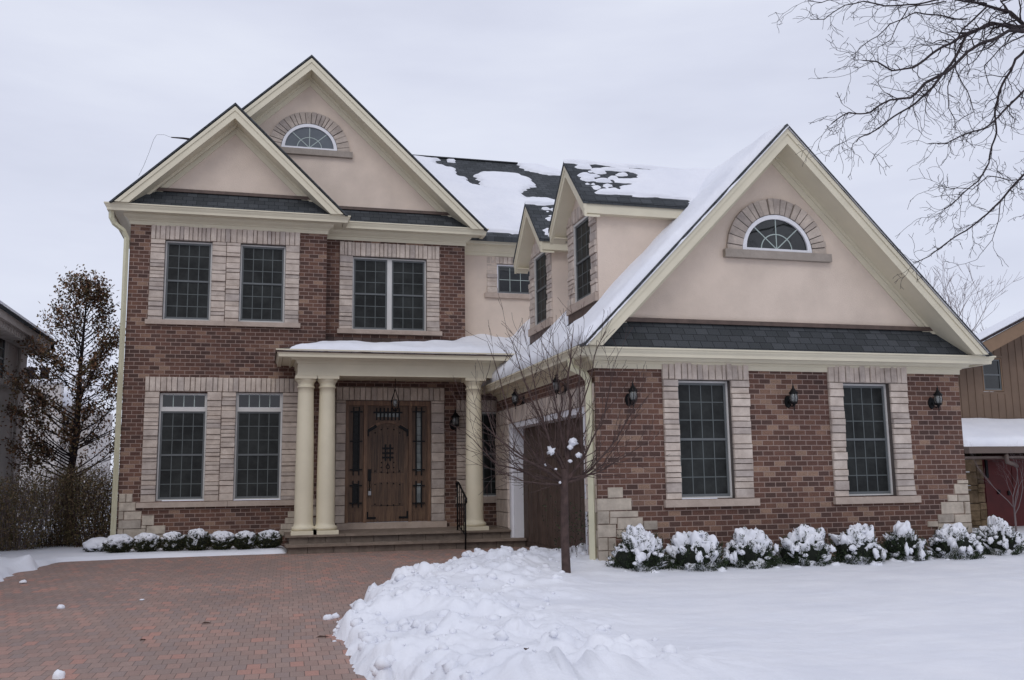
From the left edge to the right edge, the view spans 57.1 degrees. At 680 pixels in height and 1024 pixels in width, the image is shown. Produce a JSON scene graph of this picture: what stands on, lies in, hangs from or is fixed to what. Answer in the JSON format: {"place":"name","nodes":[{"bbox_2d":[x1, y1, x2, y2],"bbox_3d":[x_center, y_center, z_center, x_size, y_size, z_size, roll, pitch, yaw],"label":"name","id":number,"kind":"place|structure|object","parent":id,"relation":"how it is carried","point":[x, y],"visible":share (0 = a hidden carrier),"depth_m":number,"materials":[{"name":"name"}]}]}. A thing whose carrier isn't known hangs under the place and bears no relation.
{"place":"outdoors","nodes":[
{"label":"outdoors","id":0,"kind":"place"},
{"bbox_2d":[0,547,529,679],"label":"driveway","id":1,"kind":"structure","parent":0,"point":[263,614],"depth_m":10.18,"materials":[{"name":"red brick"}]},
{"bbox_2d":[52,669,64,678],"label":"snow lump","id":2,"kind":"object","parent":1,"relation":"on","point":[58,674],"visible":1,"depth_m":7.14,"materials":[{"name":"white snow"}]},
{"bbox_2d":[57,604,64,608],"bbox_3d":[-5.149,3.041,10.740,0.091,0.049,0.100,1,-9,-15],"label":"snow lump","id":3,"kind":"object","parent":1,"relation":"on","point":[60,606],"visible":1,"depth_m":10.71,"materials":[{"name":"white snow"}]},
{"bbox_2d":[323,614,333,619],"bbox_3d":[-1.917,2.886,9.803,0.116,0.058,0.112,1,-9,-15],"label":"snow lump","id":4,"kind":"object","parent":1,"relation":"on","point":[328,617],"visible":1,"depth_m":9.77,"materials":[{"name":"white snow"}]},
{"bbox_2d":[0,485,1023,679],"bbox_3d":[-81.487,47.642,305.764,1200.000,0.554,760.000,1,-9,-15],"label":"ground","id":5,"kind":"structure","parent":0,"point":[480,614],"depth_m":8.69,"materials":[{"name":"white snow"}]},
{"bbox_2d":[0,300,57,531],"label":"neighbour house","id":6,"kind":"structure","parent":5,"relation":"on","point":[14,325],"depth_m":20.90,"materials":[{"name":"grey paint"}]},
{"bbox_2d":[0,338,6,378],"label":"window","id":7,"kind":"structure","parent":6,"relation":"in","point":[3,343],"depth_m":20.75,"materials":[{"name":"black glass"}]},
{"bbox_2d":[0,470,68,550],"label":"brown shrub","id":8,"kind":"object","parent":5,"relation":"on","point":[8,536],"visible":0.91,"depth_m":18.17,"materials":[{"name":"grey plant"}]},
{"bbox_2d":[1,456,113,546],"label":"brown shrub","id":9,"kind":"object","parent":5,"relation":"on","point":[57,534],"visible":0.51,"depth_m":19.07,"materials":[{"name":"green plant"}]},
{"bbox_2d":[0,264,125,536],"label":"oak tree","id":10,"kind":"object","parent":5,"relation":"on","point":[89,296],"visible":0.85,"depth_m":20.95,"materials":[{"name":"brown plant"}]},
{"bbox_2d":[17,348,112,516],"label":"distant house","id":11,"kind":"structure","parent":5,"relation":"on","point":[69,401],"depth_m":36.83,"materials":[{"name":"plant"}]},
{"bbox_2d":[43,460,118,547],"bbox_3d":[-8.523,3.397,19.181,1.961,2.090,2.023,1,-9,-15],"label":"brown shrub","id":12,"kind":"object","parent":5,"relation":"on","point":[96,525],"visible":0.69,"depth_m":18.83,"materials":[{"name":"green plant"}]},
{"bbox_2d":[82,537,106,551],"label":"boxwood shrub","id":13,"kind":"object","parent":5,"relation":"on","point":[93,545],"visible":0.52,"depth_m":17.35,"materials":[{"name":"white plant"}]},
{"bbox_2d":[102,534,133,552],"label":"boxwood shrub","id":14,"kind":"object","parent":5,"relation":"on","point":[119,543],"visible":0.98,"depth_m":16.99,"materials":[{"name":"green plant"}]},
{"bbox_2d":[131,533,160,551],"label":"boxwood shrub","id":15,"kind":"object","parent":5,"relation":"on","point":[146,542],"visible":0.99,"depth_m":17.12,"materials":[{"name":"green plant"}]},
{"bbox_2d":[158,531,185,550],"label":"boxwood shrub","id":16,"kind":"object","parent":5,"relation":"on","point":[172,541],"visible":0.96,"depth_m":17.24,"materials":[{"name":"green plant"}]},
{"bbox_2d":[182,528,211,550],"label":"boxwood shrub","id":17,"kind":"object","parent":5,"relation":"on","point":[198,539],"visible":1,"depth_m":17.34,"materials":[{"name":"green plant"}]},
{"bbox_2d":[208,531,234,549],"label":"boxwood shrub","id":18,"kind":"object","parent":5,"relation":"on","point":[221,540],"visible":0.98,"depth_m":17.46,"materials":[{"name":"green plant"}]},
{"bbox_2d":[232,530,256,549],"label":"boxwood shrub","id":19,"kind":"object","parent":5,"relation":"on","point":[245,539],"visible":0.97,"depth_m":17.57,"materials":[{"name":"green plant"}]},
{"bbox_2d":[255,529,282,548],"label":"boxwood shrub","id":20,"kind":"object","parent":5,"relation":"on","point":[269,538],"visible":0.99,"depth_m":17.67,"materials":[{"name":"green plant"}]},
{"bbox_2d":[104,55,995,560],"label":"brick house","id":21,"kind":"structure","parent":5,"relation":"on","point":[318,247],"depth_m":18.12,"materials":[{"name":"brick"}]},
{"bbox_2d":[145,135,188,161],"bbox_3d":[-7.065,-3.916,20.154,1.707,0.949,0.058,1,-9,-15],"label":"wire","id":22,"kind":"object","parent":21,"relation":"on","point":[174,137],"visible":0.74,"depth_m":20.18,"materials":[{"name":"black metal"}]},
{"bbox_2d":[156,393,206,500],"bbox_3d":[-6.505,2.099,18.562,0.889,2.094,0.084,1,-9,-15],"label":"window","id":23,"kind":"structure","parent":21,"relation":"in","point":[182,416],"depth_m":18.55,"materials":[{"name":"black glass"}]},
{"bbox_2d":[163,241,212,320],"bbox_3d":[-6.555,-1.189,19.049,0.902,1.614,0.082,1,-9,-15],"label":"window","id":24,"kind":"structure","parent":21,"relation":"in","point":[188,265],"depth_m":19.04,"materials":[{"name":"black glass"}]},
{"bbox_2d":[233,393,282,499],"bbox_3d":[-5.103,2.130,18.931,0.900,2.124,0.084,1,-9,-15],"label":"window","id":25,"kind":"structure","parent":21,"relation":"in","point":[258,431],"depth_m":18.92,"materials":[{"name":"black glass"}]},
{"bbox_2d":[239,245,285,322],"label":"window","id":26,"kind":"structure","parent":21,"relation":"in","point":[262,268],"depth_m":19.41,"materials":[{"name":"black glass"}]},
{"bbox_2d":[270,112,352,158],"bbox_3d":[-4.384,-4.471,20.393,1.843,0.979,0.110,1,-9,-15],"label":"arched window","id":27,"kind":"structure","parent":21,"relation":"in","point":[300,133],"depth_m":20.40,"materials":[{"name":"beige glass"}]},
{"bbox_2d":[344,401,430,522],"bbox_3d":[-2.622,2.561,19.911,1.806,2.534,0.169,1,-9,-15],"label":"entry door","id":28,"kind":"structure","parent":21,"relation":"in","point":[387,452],"depth_m":19.88,"materials":[{"name":"brown wood"}]},
{"bbox_2d":[352,257,425,330],"bbox_3d":[-2.671,-0.982,20.469,1.598,1.591,0.085,1,-9,-15],"label":"window","id":29,"kind":"structure","parent":21,"relation":"in","point":[389,294],"depth_m":20.46,"materials":[{"name":"black glass"}]},
{"bbox_2d":[391,379,399,412],"bbox_3d":[-2.367,1.111,19.073,0.171,0.764,0.170,0,-8,-4],"label":"hanging lantern","id":30,"kind":"object","parent":21,"relation":"hanging from","point":[395,402],"visible":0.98,"depth_m":19.01,"materials":[{"name":"black metal"}]},
{"bbox_2d":[449,408,459,431],"bbox_3d":[-1.224,1.713,20.161,0.200,0.528,0.329,1,-9,-15],"label":"wall lantern","id":31,"kind":"object","parent":21,"relation":"attached to","point":[455,416],"depth_m":20.05,"materials":[{"name":"black metal"}]},
{"bbox_2d":[456,481,466,549],"bbox_3d":[-0.980,3.378,18.191,0.039,1.294,0.975,1,-9,-15],"label":"handrail","id":32,"kind":"object","parent":21,"relation":"attached to","point":[464,495],"visible":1,"depth_m":18.16,"materials":[{"name":"black metal"}]},
{"bbox_2d":[482,412,496,496],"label":"window","id":33,"kind":"structure","parent":21,"relation":"in","point":[487,472],"depth_m":20.51,"materials":[{"name":"black glass"}]},
{"bbox_2d":[497,264,529,293],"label":"window","id":34,"kind":"structure","parent":21,"relation":"in","point":[507,281],"depth_m":21.61,"materials":[{"name":"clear glass"}]},
{"bbox_2d":[511,389,524,408],"bbox_3d":[0.107,1.093,17.836,0.244,0.440,0.148,1,-9,-15],"label":"wall lantern","id":35,"kind":"object","parent":21,"relation":"attached to","point":[515,398],"depth_m":17.79,"materials":[{"name":"black metal"}]},
{"bbox_2d":[509,406,588,552],"bbox_3d":[0.690,2.578,16.543,0.300,2.470,4.670,1,-9,-15],"label":"garage door","id":36,"kind":"structure","parent":21,"relation":"in","point":[526,519],"depth_m":17.33,"materials":[{"name":"brown wood"}]},
{"bbox_2d":[552,374,566,397],"bbox_3d":[0.768,0.729,15.354,0.244,0.440,0.148,1,-9,-15],"label":"wall lantern","id":37,"kind":"object","parent":21,"relation":"attached to","point":[555,380],"depth_m":15.30,"materials":[{"name":"black metal"}]},
{"bbox_2d":[625,379,636,408],"bbox_3d":[1.786,0.811,14.032,0.148,0.440,0.244,1,-9,-15],"label":"wall lantern","id":38,"kind":"object","parent":21,"relation":"attached to","point":[631,396],"depth_m":13.95,"materials":[{"name":"black metal"}]},
{"bbox_2d":[677,381,731,498],"bbox_3d":[2.931,1.526,14.480,0.882,1.789,0.082,1,-9,-15],"label":"window","id":39,"kind":"structure","parent":21,"relation":"in","point":[705,458],"depth_m":14.48,"materials":[{"name":"black glass"}]},
{"bbox_2d":[723,198,831,262],"bbox_3d":[4.264,-1.786,15.177,1.905,1.012,0.110,1,-9,-15],"label":"arched window","id":40,"kind":"structure","parent":21,"relation":"in","point":[770,228],"depth_m":15.18,"materials":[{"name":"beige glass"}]},
{"bbox_2d":[784,383,797,409],"bbox_3d":[4.375,0.885,14.710,0.148,0.440,0.244,1,-9,-15],"label":"wall lantern","id":41,"kind":"object","parent":21,"relation":"attached to","point":[791,398],"depth_m":14.64,"materials":[{"name":"black metal"}]},
{"bbox_2d":[843,384,892,495],"bbox_3d":[5.693,1.604,15.204,0.875,1.788,0.082,1,-9,-15],"label":"window","id":42,"kind":"structure","parent":21,"relation":"in","point":[865,405],"depth_m":15.21,"materials":[{"name":"black glass"}]},
{"bbox_2d":[928,386,942,410],"bbox_3d":[6.931,0.952,15.381,0.148,0.440,0.244,1,-9,-15],"label":"wall lantern","id":43,"kind":"object","parent":21,"relation":"attached to","point":[937,400],"depth_m":15.31,"materials":[{"name":"black metal"}]},
{"bbox_2d":[441,283,669,572],"bbox_3d":[0.742,1.165,12.724,3.310,4.130,1.766,1,-9,-15],"label":"young tree","id":44,"kind":"object","parent":5,"relation":"on","point":[565,478],"visible":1,"depth_m":12.70,"materials":[{"name":"brown plant"}]},
{"bbox_2d":[605,523,672,572],"bbox_3d":[1.772,2.960,13.140,0.908,0.781,0.862,6,-11,-39],"label":"snowy bush","id":45,"kind":"object","parent":5,"relation":"on","point":[639,548],"visible":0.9,"depth_m":12.95,"materials":[{"name":"white snow"}]},
{"bbox_2d":[662,529,729,571],"bbox_3d":[2.599,3.016,13.313,1.116,0.689,0.911,1,-9,-15],"label":"snowy bush","id":46,"kind":"object","parent":5,"relation":"on","point":[700,550],"visible":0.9,"depth_m":13.11,"materials":[{"name":"white snow"}]},
{"bbox_2d":[722,526,784,568],"bbox_3d":[3.448,3.020,13.530,0.925,0.706,0.848,-4,-9,22],"label":"snowy bush","id":47,"kind":"object","parent":5,"relation":"on","point":[745,547],"visible":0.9,"depth_m":13.33,"materials":[{"name":"white snow"}]},
{"bbox_2d":[773,524,841,566],"bbox_3d":[4.268,3.044,13.788,1.015,0.713,0.943,6,-11,-37],"label":"snowy bush","id":48,"kind":"object","parent":5,"relation":"on","point":[804,544],"visible":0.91,"depth_m":13.55,"materials":[{"name":"white snow"}]},
{"bbox_2d":[825,521,886,564],"bbox_3d":[5.093,3.051,13.969,0.950,0.722,0.817,1,-9,-15],"label":"snowy bush","id":49,"kind":"object","parent":5,"relation":"on","point":[857,543],"visible":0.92,"depth_m":13.78,"materials":[{"name":"white snow"}]},
{"bbox_2d":[768,0,1023,288],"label":"overhanging tree","id":50,"kind":"object","parent":5,"relation":"on","point":[1013,28],"visible":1,"depth_m":11.25,"materials":[{"name":"brown plant"}]},
{"bbox_2d":[878,520,936,561],"bbox_3d":[5.962,3.104,14.299,0.936,0.716,0.805,1,-9,-15],"label":"snowy bush","id":51,"kind":"object","parent":5,"relation":"on","point":[903,542],"visible":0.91,"depth_m":14.12,"materials":[{"name":"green plant"}]},
{"bbox_2d":[924,522,986,559],"bbox_3d":[6.835,3.142,14.524,0.945,0.656,0.846,5,-10,-35],"label":"snowy bush","id":52,"kind":"object","parent":5,"relation":"on","point":[955,541],"visible":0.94,"depth_m":14.33,"materials":[{"name":"white snow"}]},
{"bbox_2d":[924,254,1021,330],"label":"bare tree","id":53,"kind":"object","parent":5,"relation":"on","point":[965,297],"visible":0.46,"depth_m":63.40,"materials":[{"name":"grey plant"}]},
{"bbox_2d":[958,309,1023,527],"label":"tan house","id":54,"kind":"structure","parent":5,"relation":"on","point":[992,418],"depth_m":21.32,"materials":[{"name":"brown wood"}]},
{"bbox_2d":[981,358,1003,391],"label":"window","id":55,"kind":"structure","parent":54,"relation":"in","point":[992,377],"depth_m":21.68,"materials":[{"name":"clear glass"}]},
{"bbox_2d":[976,453,1023,525],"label":"red door","id":56,"kind":"structure","parent":54,"relation":"in","point":[997,505],"depth_m":21.32,"materials":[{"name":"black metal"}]},
{"bbox_2d":[966,443,1023,531],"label":"bare shrub","id":57,"kind":"object","parent":5,"relation":"on","point":[1013,505],"visible":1,"depth_m":18.00,"materials":[{"name":"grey plant"}]},
{"bbox_2d":[972,514,1023,555],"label":"snowy bush","id":58,"kind":"object","parent":5,"relation":"on","point":[998,536],"visible":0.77,"depth_m":14.87,"materials":[{"name":"white snow"}]},
{"bbox_2d":[0,0,1023,484],"label":"sky","id":59,"kind":"structure","parent":0,"point":[87,87],"materials":[{"name":"grey"}]}
]}

